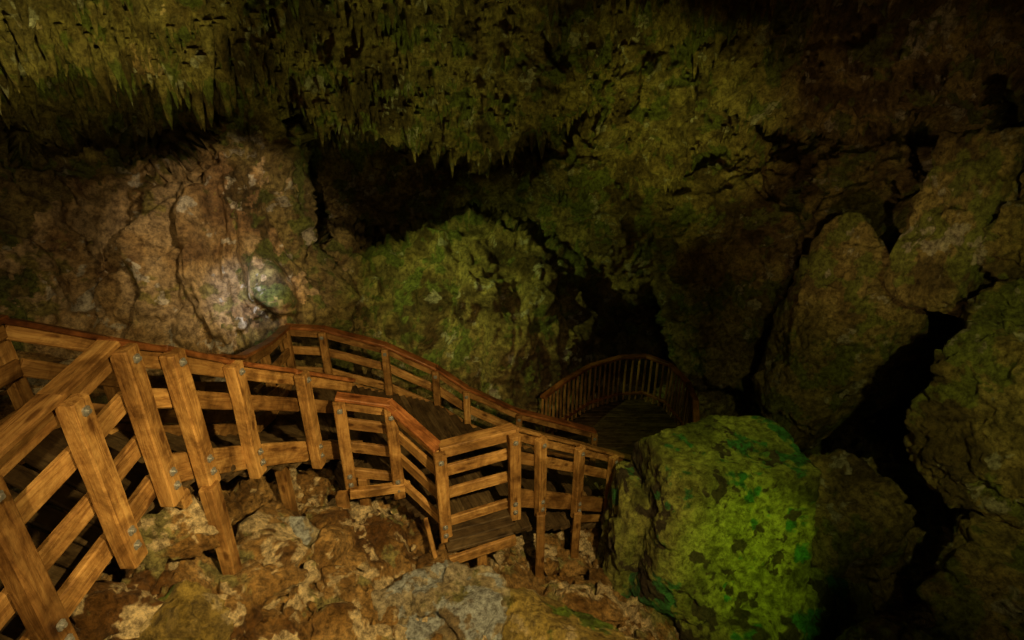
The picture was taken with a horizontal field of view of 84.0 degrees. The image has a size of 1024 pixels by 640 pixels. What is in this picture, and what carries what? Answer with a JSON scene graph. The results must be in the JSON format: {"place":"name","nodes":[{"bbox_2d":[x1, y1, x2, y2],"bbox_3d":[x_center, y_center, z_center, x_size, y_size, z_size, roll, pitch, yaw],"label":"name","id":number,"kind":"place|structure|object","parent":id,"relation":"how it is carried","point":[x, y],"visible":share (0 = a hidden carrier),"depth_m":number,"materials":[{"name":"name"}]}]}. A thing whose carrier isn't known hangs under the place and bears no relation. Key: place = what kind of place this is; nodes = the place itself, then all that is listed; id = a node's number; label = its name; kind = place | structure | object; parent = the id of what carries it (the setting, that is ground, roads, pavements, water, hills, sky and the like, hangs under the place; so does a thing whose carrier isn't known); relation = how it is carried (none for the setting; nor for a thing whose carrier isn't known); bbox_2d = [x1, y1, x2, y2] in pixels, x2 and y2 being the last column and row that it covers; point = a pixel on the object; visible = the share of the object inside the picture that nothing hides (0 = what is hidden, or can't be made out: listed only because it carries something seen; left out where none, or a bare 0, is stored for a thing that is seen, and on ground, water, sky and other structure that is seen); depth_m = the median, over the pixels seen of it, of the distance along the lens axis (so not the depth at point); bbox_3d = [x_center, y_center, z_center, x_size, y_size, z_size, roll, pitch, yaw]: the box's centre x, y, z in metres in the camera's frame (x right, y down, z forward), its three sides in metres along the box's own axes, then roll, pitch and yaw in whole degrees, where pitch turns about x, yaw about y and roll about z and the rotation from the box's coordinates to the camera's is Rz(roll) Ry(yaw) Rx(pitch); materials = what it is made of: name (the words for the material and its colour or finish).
{"place":"outdoors","nodes":[
{"label":"outdoors","id":0,"kind":"place"},
{"bbox_2d":[0,350,952,639],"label":"ground","id":1,"kind":"structure","parent":0,"point":[390,564],"depth_m":6.54,"materials":[{"name":"brown stone"}]},
{"bbox_2d":[136,580,233,639],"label":"mossy boulder","id":2,"kind":"object","parent":1,"relation":"on","point":[188,610],"visible":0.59,"depth_m":4.07,"materials":[{"name":"brown stone"}]},
{"bbox_2d":[138,489,232,569],"bbox_3d":[-2.739,1.534,4.538,0.848,0.752,0.751,-15,29,-29],"label":"brown boulder","id":3,"kind":"object","parent":1,"relation":"on","point":[173,533],"visible":0.45,"depth_m":4.31,"materials":[{"name":"brown stone"}]},
{"bbox_2d":[274,515,319,545],"bbox_3d":[-2.295,2.220,5.695,0.734,0.684,0.479,11,27,21],"label":"pale boulder","id":4,"kind":"object","parent":1,"relation":"on","point":[305,530],"visible":0.2,"depth_m":5.55,"materials":[{"name":"grey stone"}]},
{"bbox_2d":[0,315,630,639],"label":"wooden staircase","id":5,"kind":"structure","parent":1,"relation":"on","point":[123,458],"depth_m":5.09,"materials":[{"name":"wood"}]},
{"bbox_2d":[14,463,679,639],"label":"rubble","id":6,"kind":"object","parent":1,"relation":"on","point":[273,551],"visible":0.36,"depth_m":5.33,"materials":[{"name":"brown stone"}]},
{"bbox_2d":[371,560,510,639],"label":"calcite boulder","id":7,"kind":"object","parent":1,"relation":"on","point":[451,600],"visible":0.96,"depth_m":5.43,"materials":[{"name":"grey stone"}]},
{"bbox_2d":[501,586,639,639],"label":"ochre boulder","id":8,"kind":"object","parent":1,"relation":"on","point":[531,614],"visible":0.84,"depth_m":5.55,"materials":[{"name":"stone"}]},
{"bbox_2d":[540,354,699,468],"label":"viewing platform","id":9,"kind":"structure","parent":1,"relation":"on","point":[625,425],"depth_m":12.28,"materials":[{"name":"brown wood"}]},
{"bbox_2d":[596,415,875,639],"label":"mossy boulder","id":10,"kind":"object","parent":1,"relation":"on","point":[708,532],"visible":0.94,"depth_m":6.90,"materials":[{"name":"green stone"}]},
{"bbox_2d":[750,192,951,610],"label":"limestone slab","id":11,"kind":"structure","parent":1,"relation":"on","point":[850,340],"depth_m":9.54,"materials":[{"name":"brown stone"}]},
{"bbox_2d":[836,124,1023,639],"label":"limestone outcrop","id":12,"kind":"object","parent":1,"relation":"on","point":[957,250],"visible":0.99,"depth_m":6.67,"materials":[{"name":"brown stone"}]},
{"bbox_2d":[0,0,1023,465],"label":"cave wall","id":13,"kind":"structure","parent":0,"point":[510,286],"depth_m":10.66,"materials":[{"name":"brown stone"}]},
{"bbox_2d":[0,0,863,204],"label":"stalactites","id":14,"kind":"object","parent":13,"relation":"attached to","point":[103,60],"visible":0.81,"depth_m":9.06,"materials":[{"name":"stone"}]}
]}

